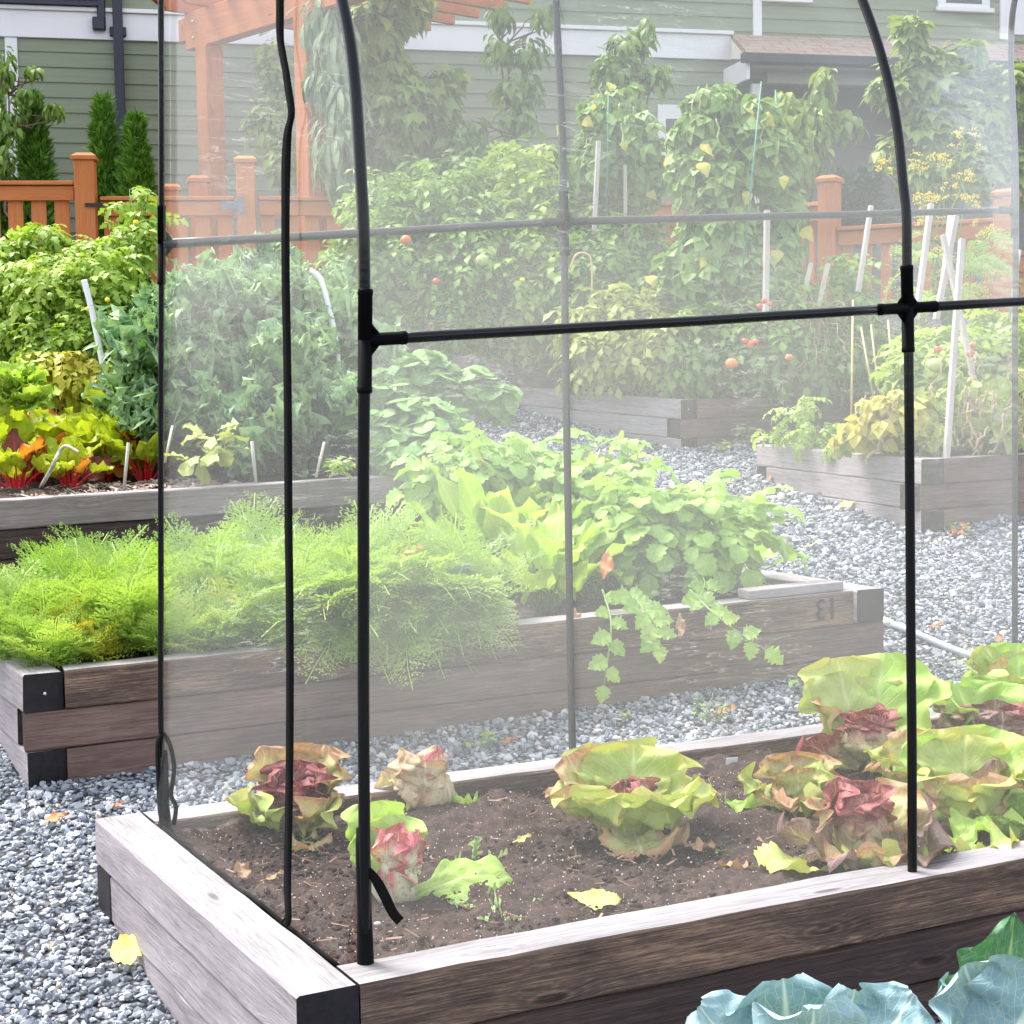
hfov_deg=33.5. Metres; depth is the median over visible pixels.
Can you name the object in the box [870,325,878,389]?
bamboo cane
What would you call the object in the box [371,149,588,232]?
ground shrub
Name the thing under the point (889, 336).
bamboo cane
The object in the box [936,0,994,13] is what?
window
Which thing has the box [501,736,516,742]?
fallen leaf
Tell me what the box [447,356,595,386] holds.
raised bed
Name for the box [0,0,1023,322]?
house
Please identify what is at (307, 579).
carrot plant
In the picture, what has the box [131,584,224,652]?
carrot plant
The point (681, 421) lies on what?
raised bed
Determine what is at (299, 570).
carrot plant
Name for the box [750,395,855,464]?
squash shoot
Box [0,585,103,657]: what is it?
carrot plant
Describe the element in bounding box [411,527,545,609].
carrot plant
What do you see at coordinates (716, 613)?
trailing shoot
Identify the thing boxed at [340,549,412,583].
carrot plant
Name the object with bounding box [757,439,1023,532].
raised bed
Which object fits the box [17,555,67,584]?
carrot plant
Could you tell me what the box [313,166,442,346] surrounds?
tomato plant
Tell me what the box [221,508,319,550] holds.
carrot plant
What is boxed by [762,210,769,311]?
garden stake
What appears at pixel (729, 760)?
plant tag
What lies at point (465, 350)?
tomato plant
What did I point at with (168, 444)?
garden cane
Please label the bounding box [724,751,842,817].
lettuce
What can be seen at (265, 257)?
kale plant
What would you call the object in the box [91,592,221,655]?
carrot plant
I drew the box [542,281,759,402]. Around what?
tomato plant
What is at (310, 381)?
kale plant
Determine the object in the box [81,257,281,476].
kale plant
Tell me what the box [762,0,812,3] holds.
window
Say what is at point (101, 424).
chard plant
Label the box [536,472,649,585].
celery plant
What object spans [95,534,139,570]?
carrot plant
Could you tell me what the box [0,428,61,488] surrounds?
chard plant
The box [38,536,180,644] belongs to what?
carrot plant
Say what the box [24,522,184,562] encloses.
carrot plant
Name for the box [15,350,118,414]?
yellowing vine
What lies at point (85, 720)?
raised bed
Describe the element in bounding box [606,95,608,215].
green pole
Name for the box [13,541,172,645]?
carrot plant
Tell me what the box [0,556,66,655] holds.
carrot plant
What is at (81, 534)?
carrot plant
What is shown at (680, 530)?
celery plant
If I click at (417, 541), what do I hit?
carrot plant
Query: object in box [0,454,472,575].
raised bed
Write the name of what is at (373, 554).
carrot plant
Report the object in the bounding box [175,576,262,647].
carrot plant
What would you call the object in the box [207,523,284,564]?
carrot plant
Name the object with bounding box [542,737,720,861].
lettuce
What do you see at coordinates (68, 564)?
carrot plant
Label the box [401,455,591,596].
spinach beet
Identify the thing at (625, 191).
garden stake
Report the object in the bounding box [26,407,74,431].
chard plant
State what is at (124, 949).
fallen leaf
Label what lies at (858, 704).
radicchio
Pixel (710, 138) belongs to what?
bean vine
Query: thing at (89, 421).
chard plant
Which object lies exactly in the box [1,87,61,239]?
emerald cedar
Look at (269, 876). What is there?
dry leaf
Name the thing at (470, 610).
carrot plant
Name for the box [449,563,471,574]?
cabbage leaf
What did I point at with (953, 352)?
garden stake
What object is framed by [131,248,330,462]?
kale plant
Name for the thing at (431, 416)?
strawberry plant
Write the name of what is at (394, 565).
carrot plant
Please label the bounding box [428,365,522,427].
strawberry plant
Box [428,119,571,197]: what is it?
shrub
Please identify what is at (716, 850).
seedling
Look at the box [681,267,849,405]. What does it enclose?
tomato plant
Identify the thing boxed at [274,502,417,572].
carrot plant
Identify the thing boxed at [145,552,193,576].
carrot plant
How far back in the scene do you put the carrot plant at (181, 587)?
6.75 m
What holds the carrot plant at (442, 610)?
on the raised bed at (85, 720)
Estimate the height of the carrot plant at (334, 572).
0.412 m
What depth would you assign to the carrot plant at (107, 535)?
7.63 m
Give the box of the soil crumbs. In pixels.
[198,760,1023,961]
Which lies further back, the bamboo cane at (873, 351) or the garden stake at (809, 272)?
the garden stake at (809, 272)
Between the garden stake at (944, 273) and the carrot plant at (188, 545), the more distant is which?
the garden stake at (944, 273)
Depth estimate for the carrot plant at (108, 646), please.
6.39 m
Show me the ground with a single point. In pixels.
(40, 979)
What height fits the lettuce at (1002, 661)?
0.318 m
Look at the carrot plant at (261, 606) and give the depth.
6.55 m
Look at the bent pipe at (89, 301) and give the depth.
9.98 m
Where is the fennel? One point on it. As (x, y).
(947, 319)
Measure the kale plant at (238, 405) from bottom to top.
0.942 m
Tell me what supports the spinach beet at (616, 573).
on the raised bed at (85, 720)
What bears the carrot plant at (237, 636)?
on the raised bed at (85, 720)
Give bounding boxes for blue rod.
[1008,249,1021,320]
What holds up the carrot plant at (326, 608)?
on the raised bed at (85, 720)
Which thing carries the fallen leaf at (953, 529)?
on the ground
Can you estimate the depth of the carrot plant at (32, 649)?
6.29 m
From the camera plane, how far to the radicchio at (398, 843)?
4.47 m
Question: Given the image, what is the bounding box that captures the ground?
[0,315,1023,1023]
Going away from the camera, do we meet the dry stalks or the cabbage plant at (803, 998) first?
the cabbage plant at (803, 998)
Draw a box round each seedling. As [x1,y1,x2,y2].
[322,456,356,480]
[447,880,541,921]
[451,835,507,860]
[714,844,729,854]
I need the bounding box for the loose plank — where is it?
[738,579,843,599]
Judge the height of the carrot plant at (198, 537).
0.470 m
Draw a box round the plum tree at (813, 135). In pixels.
[757,66,869,225]
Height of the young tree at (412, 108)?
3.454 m
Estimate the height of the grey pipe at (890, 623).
0.184 m
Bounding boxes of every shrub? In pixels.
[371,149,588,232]
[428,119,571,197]
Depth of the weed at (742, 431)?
12.59 m
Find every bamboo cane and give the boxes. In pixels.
[850,300,853,414]
[860,327,873,395]
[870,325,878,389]
[887,320,894,389]
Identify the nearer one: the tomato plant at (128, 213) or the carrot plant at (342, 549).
the carrot plant at (342, 549)
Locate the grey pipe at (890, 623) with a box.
[883,617,970,658]
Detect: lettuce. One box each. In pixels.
[157,421,250,483]
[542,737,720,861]
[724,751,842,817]
[861,728,924,782]
[898,724,1023,828]
[925,807,1019,855]
[932,676,1023,736]
[963,641,1023,684]
[969,793,1023,841]
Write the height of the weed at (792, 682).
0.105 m
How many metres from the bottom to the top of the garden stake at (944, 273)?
0.666 m
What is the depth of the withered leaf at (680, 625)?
6.88 m
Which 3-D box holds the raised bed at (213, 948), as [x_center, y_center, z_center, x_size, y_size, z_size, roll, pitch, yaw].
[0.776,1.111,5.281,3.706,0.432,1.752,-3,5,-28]
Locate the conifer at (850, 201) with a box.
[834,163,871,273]
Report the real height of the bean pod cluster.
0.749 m
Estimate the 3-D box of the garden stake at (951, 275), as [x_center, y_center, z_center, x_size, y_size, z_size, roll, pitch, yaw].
[2.731,-1.255,10.400,0.033,0.904,0.325,-3,5,-25]
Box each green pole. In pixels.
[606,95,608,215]
[740,81,761,284]
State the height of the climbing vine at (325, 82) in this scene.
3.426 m
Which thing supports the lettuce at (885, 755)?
on the raised bed at (213, 948)
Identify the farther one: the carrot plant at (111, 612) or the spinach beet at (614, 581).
the spinach beet at (614, 581)
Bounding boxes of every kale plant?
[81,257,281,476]
[110,305,205,462]
[126,336,346,473]
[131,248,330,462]
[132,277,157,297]
[182,252,409,388]
[201,314,400,480]
[205,228,350,442]
[264,355,374,473]
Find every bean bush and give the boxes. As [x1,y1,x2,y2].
[827,383,956,460]
[935,364,1023,454]
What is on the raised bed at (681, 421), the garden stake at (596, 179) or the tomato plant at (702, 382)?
the tomato plant at (702, 382)
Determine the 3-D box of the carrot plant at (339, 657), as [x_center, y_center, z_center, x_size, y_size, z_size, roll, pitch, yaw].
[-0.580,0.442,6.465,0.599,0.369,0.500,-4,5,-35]
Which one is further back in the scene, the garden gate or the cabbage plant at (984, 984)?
the garden gate
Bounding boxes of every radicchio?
[224,743,351,853]
[341,800,513,902]
[370,745,477,814]
[753,775,957,873]
[795,652,951,774]
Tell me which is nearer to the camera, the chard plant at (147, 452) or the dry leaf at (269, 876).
the dry leaf at (269, 876)
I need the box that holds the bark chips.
[214,749,1009,961]
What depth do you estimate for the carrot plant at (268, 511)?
7.85 m
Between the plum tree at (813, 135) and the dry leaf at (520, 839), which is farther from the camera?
the plum tree at (813, 135)
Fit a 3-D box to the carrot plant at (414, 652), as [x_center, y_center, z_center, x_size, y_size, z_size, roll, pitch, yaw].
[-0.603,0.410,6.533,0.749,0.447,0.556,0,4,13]
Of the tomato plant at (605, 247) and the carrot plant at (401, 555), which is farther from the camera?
the tomato plant at (605, 247)
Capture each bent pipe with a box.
[81,279,110,394]
[309,268,340,365]
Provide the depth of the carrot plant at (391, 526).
7.19 m
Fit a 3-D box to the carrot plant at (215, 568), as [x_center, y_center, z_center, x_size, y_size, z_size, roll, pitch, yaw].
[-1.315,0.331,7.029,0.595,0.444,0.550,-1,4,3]
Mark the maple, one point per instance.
(942, 95)
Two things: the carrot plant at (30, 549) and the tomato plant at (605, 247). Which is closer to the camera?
the carrot plant at (30, 549)
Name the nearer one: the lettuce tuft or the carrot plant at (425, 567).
the carrot plant at (425, 567)
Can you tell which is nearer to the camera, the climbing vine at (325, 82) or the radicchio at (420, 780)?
the radicchio at (420, 780)
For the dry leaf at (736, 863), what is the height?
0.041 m
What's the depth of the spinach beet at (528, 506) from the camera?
8.05 m
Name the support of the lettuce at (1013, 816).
on the raised bed at (213, 948)
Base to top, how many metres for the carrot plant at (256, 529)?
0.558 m
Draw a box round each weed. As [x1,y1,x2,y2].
[463,724,499,750]
[619,709,630,719]
[690,694,731,724]
[715,439,731,451]
[731,424,760,444]
[788,675,801,685]
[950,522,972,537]
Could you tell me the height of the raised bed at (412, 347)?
0.430 m
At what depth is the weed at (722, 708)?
6.63 m
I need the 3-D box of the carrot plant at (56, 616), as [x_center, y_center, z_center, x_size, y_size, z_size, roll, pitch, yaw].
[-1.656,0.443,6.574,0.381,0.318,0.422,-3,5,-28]
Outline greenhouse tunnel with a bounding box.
[155,0,1023,967]
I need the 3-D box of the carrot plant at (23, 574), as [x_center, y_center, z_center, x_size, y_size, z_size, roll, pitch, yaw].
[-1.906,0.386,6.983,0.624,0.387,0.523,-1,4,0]
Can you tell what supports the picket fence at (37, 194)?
on the ground
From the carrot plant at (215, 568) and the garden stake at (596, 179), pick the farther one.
the garden stake at (596, 179)
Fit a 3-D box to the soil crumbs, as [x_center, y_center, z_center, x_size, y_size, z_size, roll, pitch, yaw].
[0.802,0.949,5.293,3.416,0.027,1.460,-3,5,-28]
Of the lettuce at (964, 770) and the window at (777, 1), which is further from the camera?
the window at (777, 1)
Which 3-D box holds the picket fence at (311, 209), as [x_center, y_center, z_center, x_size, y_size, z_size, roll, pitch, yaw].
[0.028,-2.281,15.750,5.130,1.921,0.230,-2,4,-13]
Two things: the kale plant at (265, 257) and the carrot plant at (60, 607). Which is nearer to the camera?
the carrot plant at (60, 607)
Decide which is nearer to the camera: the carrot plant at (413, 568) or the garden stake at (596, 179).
the carrot plant at (413, 568)
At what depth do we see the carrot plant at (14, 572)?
7.26 m
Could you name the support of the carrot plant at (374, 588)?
on the raised bed at (85, 720)
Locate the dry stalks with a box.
[746,261,880,390]
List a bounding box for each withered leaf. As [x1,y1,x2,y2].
[574,608,580,617]
[599,550,614,578]
[675,613,685,638]
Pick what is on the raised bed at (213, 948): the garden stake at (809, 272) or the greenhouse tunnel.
the greenhouse tunnel
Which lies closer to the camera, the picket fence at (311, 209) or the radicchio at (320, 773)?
the radicchio at (320, 773)
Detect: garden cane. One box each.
[122,442,129,490]
[164,425,173,462]
[250,441,257,482]
[315,442,325,477]
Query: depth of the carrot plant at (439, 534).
6.92 m
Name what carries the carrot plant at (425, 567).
on the raised bed at (85, 720)
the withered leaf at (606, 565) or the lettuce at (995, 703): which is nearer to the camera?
the lettuce at (995, 703)
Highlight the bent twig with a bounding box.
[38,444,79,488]
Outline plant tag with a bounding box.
[726,757,737,764]
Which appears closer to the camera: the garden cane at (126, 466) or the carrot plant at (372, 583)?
the carrot plant at (372, 583)
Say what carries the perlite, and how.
on the raised bed at (213, 948)
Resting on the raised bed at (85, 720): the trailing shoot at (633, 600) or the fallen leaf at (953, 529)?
the trailing shoot at (633, 600)
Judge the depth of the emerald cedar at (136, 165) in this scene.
16.26 m
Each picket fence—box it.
[0,153,98,248]
[233,156,756,341]
[800,175,1023,339]
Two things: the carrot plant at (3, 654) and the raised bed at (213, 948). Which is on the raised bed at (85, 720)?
the carrot plant at (3, 654)
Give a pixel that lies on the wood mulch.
(153, 483)
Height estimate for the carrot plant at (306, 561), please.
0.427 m
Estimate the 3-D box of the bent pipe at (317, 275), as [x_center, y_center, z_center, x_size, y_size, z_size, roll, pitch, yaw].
[-1.083,-1.059,9.907,0.198,0.728,0.049,1,5,18]
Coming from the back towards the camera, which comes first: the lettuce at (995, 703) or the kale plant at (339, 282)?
the kale plant at (339, 282)
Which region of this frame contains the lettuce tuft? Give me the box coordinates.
[0,358,62,417]
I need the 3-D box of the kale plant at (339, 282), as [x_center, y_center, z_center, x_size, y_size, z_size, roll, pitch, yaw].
[-1.356,-0.872,10.371,1.295,1.415,1.328,-3,5,-30]
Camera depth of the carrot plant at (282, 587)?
6.46 m
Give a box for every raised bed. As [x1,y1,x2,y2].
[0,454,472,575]
[0,567,883,787]
[95,710,1023,1023]
[405,342,452,360]
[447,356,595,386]
[517,384,880,448]
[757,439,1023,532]
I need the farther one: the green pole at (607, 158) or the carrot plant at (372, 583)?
the green pole at (607, 158)
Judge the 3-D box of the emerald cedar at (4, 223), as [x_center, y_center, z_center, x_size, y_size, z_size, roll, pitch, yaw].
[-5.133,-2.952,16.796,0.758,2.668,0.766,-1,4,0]
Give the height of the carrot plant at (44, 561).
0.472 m
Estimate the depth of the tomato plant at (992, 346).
10.82 m
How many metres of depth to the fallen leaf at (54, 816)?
5.80 m
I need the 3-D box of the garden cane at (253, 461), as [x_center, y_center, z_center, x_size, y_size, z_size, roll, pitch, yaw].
[-1.305,-0.254,8.600,0.041,0.212,0.018,3,6,42]
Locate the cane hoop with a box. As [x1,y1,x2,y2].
[569,252,592,294]
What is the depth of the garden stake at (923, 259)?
10.49 m
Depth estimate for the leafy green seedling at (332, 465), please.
8.87 m
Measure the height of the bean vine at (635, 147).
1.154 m
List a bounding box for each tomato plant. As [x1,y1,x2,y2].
[0,209,167,403]
[96,185,188,272]
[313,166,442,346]
[388,155,538,366]
[451,309,544,366]
[470,140,590,374]
[530,171,678,343]
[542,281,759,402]
[633,300,802,403]
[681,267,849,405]
[766,253,901,416]
[869,306,1023,446]
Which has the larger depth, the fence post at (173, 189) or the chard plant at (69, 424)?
the fence post at (173, 189)
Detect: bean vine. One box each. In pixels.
[539,82,674,214]
[644,81,812,332]
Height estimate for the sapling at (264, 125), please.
3.046 m
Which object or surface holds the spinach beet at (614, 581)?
on the raised bed at (85, 720)
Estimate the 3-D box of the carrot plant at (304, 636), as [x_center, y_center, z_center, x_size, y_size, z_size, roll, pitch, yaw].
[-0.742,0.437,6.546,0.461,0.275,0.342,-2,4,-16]
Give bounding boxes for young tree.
[333,0,473,189]
[459,1,564,156]
[586,15,677,104]
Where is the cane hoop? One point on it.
(585, 253)
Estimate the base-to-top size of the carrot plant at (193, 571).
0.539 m
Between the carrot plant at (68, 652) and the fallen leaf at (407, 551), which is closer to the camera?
the carrot plant at (68, 652)
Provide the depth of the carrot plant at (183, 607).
6.61 m
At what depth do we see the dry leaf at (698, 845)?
4.92 m
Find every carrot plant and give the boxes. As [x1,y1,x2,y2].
[0,535,173,610]
[0,540,86,596]
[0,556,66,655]
[0,562,63,584]
[0,571,77,663]
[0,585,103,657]
[0,588,80,663]
[0,598,105,670]
[0,610,130,669]
[2,529,119,573]
[2,539,55,575]
[2,568,147,628]
[5,565,61,587]
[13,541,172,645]
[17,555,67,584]
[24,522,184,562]
[26,568,61,603]
[28,583,139,662]
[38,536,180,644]
[59,612,156,661]
[67,524,173,563]
[67,568,173,650]
[74,554,203,658]
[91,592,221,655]
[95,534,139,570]
[106,577,250,658]
[114,565,246,618]
[123,540,198,568]
[131,529,179,569]
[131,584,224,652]
[134,518,265,600]
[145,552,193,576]
[147,511,216,564]
[147,592,199,653]
[156,537,259,600]
[156,543,277,606]
[157,533,241,570]
[165,522,246,564]
[168,580,268,651]
[170,490,328,550]
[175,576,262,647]
[180,590,272,651]
[182,524,312,640]
[194,579,285,644]
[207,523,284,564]
[211,498,330,561]
[214,562,327,643]
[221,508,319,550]
[222,535,339,635]
[228,529,330,588]
[243,527,338,549]
[246,575,356,660]
[249,559,447,690]
[254,561,490,671]
[259,565,330,609]
[261,538,381,589]
[266,550,490,654]
[266,598,380,661]
[272,523,336,561]
[272,551,452,663]
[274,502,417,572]
[279,569,433,665]
[280,527,346,547]
[282,587,442,684]
[283,525,421,577]
[294,497,447,566]
[296,593,348,624]
[299,496,428,561]
[312,499,437,551]
[332,551,511,648]
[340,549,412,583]
[341,577,496,677]
[344,510,522,614]
[370,555,520,651]
[371,574,516,659]
[376,512,506,575]
[392,554,497,588]
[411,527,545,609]
[425,573,518,639]
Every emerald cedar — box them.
[0,98,15,238]
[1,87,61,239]
[83,89,121,240]
[108,105,157,283]
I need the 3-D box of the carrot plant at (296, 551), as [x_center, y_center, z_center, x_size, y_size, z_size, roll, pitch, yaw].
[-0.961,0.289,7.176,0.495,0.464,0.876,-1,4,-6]
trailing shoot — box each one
[588,589,628,703]
[610,584,676,663]
[681,589,783,664]
[684,565,720,611]
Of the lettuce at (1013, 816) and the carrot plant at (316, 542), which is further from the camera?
the carrot plant at (316, 542)
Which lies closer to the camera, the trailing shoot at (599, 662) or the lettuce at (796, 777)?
the lettuce at (796, 777)
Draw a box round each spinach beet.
[400,445,444,517]
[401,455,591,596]
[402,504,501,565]
[462,495,639,616]
[469,446,596,571]
[521,546,646,604]
[526,507,637,598]
[561,474,657,589]
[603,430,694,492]
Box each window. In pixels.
[657,104,681,164]
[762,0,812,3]
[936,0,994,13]
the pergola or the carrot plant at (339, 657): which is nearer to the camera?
the carrot plant at (339, 657)
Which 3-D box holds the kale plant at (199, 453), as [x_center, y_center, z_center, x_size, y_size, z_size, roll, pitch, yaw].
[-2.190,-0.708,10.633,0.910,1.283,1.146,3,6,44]
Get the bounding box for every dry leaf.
[234,861,250,877]
[260,869,283,881]
[513,833,530,842]
[686,837,715,850]
[714,858,747,868]
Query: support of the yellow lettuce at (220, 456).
on the wood mulch
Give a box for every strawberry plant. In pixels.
[337,377,419,474]
[370,396,473,481]
[372,349,461,400]
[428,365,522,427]
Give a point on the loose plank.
(787, 589)
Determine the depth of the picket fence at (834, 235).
15.25 m
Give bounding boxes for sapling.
[0,46,65,216]
[238,30,296,195]
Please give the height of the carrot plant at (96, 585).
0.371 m
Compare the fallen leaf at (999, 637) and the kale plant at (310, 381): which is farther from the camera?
the kale plant at (310, 381)
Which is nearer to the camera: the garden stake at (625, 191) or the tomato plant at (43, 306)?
the tomato plant at (43, 306)
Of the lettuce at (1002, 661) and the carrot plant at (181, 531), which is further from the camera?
the carrot plant at (181, 531)
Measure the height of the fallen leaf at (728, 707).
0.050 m
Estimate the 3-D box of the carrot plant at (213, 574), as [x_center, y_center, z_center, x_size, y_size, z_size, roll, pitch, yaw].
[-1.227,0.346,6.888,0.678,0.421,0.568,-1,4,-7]
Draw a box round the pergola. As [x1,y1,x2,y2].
[152,0,530,275]
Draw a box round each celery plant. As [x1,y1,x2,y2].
[386,421,608,539]
[533,428,728,507]
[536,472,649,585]
[559,452,807,598]
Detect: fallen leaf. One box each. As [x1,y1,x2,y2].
[45,812,66,821]
[110,934,142,964]
[402,545,422,554]
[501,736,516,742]
[567,888,620,909]
[712,704,735,713]
[838,500,854,506]
[928,621,943,628]
[949,521,969,536]
[994,633,1002,641]
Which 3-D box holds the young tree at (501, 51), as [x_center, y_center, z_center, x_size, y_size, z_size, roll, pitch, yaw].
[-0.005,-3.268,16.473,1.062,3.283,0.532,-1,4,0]
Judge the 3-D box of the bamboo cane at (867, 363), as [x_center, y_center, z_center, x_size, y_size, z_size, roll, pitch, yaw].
[2.446,-1.022,11.700,0.014,0.506,0.254,-2,4,-10]
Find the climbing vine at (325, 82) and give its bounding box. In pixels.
[286,0,372,265]
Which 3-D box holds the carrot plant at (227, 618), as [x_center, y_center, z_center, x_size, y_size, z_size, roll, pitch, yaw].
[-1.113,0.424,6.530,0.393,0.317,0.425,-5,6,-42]
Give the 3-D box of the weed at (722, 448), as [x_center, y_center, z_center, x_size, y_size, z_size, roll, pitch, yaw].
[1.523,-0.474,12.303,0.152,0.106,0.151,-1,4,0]
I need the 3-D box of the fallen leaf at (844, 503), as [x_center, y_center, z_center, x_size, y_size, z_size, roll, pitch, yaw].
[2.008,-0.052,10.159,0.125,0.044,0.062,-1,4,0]
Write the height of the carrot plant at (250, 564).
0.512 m
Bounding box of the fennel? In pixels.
[875,126,1023,331]
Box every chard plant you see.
[0,406,64,480]
[0,409,71,481]
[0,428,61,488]
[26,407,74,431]
[36,427,113,487]
[41,410,157,480]
[43,405,99,431]
[54,396,91,414]
[63,378,139,477]
[99,427,198,481]
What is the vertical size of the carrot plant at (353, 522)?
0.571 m
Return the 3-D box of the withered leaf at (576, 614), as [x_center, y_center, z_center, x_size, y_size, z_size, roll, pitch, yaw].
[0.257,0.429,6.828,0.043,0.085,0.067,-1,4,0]
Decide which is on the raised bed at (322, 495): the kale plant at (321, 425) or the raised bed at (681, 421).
the kale plant at (321, 425)
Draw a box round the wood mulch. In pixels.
[1,476,253,496]
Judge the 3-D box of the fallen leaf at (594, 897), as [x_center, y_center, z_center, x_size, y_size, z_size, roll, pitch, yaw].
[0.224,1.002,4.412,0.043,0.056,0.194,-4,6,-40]
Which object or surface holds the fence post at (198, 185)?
on the ground
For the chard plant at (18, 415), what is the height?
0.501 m
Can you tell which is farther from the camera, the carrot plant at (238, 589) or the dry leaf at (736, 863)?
the carrot plant at (238, 589)
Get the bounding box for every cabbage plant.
[685,973,934,1023]
[929,912,1023,1023]
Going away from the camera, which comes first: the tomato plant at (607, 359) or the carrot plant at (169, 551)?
the carrot plant at (169, 551)
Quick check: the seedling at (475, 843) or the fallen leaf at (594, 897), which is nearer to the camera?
the fallen leaf at (594, 897)
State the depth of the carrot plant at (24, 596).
6.58 m
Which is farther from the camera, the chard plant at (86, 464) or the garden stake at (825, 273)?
the garden stake at (825, 273)
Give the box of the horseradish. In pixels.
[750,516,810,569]
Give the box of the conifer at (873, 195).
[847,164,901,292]
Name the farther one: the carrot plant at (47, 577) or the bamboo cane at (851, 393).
the bamboo cane at (851, 393)
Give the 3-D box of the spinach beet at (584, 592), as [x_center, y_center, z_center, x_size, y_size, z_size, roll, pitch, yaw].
[0.302,0.179,7.623,0.685,0.488,0.526,-3,5,-29]
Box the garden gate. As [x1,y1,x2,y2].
[85,196,243,283]
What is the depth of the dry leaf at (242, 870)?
4.70 m
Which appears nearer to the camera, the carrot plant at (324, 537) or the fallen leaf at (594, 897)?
the fallen leaf at (594, 897)
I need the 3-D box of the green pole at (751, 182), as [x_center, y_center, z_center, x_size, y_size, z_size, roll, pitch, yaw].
[1.760,-2.423,12.500,0.012,1.516,0.384,2,5,32]
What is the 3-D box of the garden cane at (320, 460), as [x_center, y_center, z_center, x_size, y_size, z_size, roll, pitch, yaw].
[-1.001,-0.273,8.875,0.016,0.188,0.090,2,5,33]
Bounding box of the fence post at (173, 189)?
[165,184,181,273]
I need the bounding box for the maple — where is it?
[858,9,1023,329]
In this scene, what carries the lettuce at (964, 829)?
on the raised bed at (213, 948)
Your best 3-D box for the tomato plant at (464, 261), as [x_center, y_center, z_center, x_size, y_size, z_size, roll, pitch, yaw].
[-0.366,-2.042,13.766,1.299,1.758,1.274,1,5,20]
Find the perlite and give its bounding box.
[224,777,982,948]
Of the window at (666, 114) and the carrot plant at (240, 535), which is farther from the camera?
the window at (666, 114)
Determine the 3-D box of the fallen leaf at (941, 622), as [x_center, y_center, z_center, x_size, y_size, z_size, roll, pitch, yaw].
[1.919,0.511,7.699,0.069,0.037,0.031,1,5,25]
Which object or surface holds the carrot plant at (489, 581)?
on the raised bed at (85, 720)
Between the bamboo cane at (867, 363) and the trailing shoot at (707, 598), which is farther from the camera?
the bamboo cane at (867, 363)
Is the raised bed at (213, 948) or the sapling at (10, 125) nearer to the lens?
the raised bed at (213, 948)
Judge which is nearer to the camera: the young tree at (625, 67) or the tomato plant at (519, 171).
the tomato plant at (519, 171)
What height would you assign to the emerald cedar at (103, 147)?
2.524 m
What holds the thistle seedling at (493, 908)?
on the raised bed at (213, 948)
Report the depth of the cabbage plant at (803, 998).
2.93 m
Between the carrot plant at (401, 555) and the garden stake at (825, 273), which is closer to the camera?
the carrot plant at (401, 555)
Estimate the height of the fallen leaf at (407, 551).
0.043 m
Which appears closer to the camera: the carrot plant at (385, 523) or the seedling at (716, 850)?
the seedling at (716, 850)
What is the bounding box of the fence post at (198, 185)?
[186,175,210,271]
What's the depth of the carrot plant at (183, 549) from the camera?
7.55 m
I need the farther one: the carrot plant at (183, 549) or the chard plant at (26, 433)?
the chard plant at (26, 433)
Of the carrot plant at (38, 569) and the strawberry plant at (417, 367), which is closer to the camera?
the carrot plant at (38, 569)
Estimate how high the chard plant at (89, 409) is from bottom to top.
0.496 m
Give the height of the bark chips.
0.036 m
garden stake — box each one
[591,140,600,234]
[623,165,627,256]
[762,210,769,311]
[801,262,812,300]
[817,263,829,306]
[855,205,873,293]
[914,203,933,320]
[933,215,958,320]
[940,234,976,379]
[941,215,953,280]
[943,238,965,457]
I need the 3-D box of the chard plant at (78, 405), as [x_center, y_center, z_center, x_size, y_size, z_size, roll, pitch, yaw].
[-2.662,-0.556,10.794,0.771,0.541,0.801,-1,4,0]
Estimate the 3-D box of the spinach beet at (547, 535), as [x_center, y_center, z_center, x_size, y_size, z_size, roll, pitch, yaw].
[0.194,0.199,7.284,0.663,0.524,0.602,-5,6,-44]
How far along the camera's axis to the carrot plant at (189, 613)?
6.45 m
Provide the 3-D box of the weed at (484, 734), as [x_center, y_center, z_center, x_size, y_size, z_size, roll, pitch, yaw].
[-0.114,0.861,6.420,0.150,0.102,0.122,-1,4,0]
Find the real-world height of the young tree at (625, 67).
3.139 m
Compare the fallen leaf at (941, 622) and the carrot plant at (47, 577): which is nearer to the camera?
the carrot plant at (47, 577)
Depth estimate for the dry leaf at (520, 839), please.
5.01 m
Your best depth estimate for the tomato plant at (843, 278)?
12.77 m
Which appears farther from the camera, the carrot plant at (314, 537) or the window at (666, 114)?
the window at (666, 114)
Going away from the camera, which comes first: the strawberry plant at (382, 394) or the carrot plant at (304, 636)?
the carrot plant at (304, 636)
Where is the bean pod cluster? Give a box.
[852,350,1023,466]
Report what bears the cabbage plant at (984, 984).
on the ground
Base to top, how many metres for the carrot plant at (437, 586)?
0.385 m

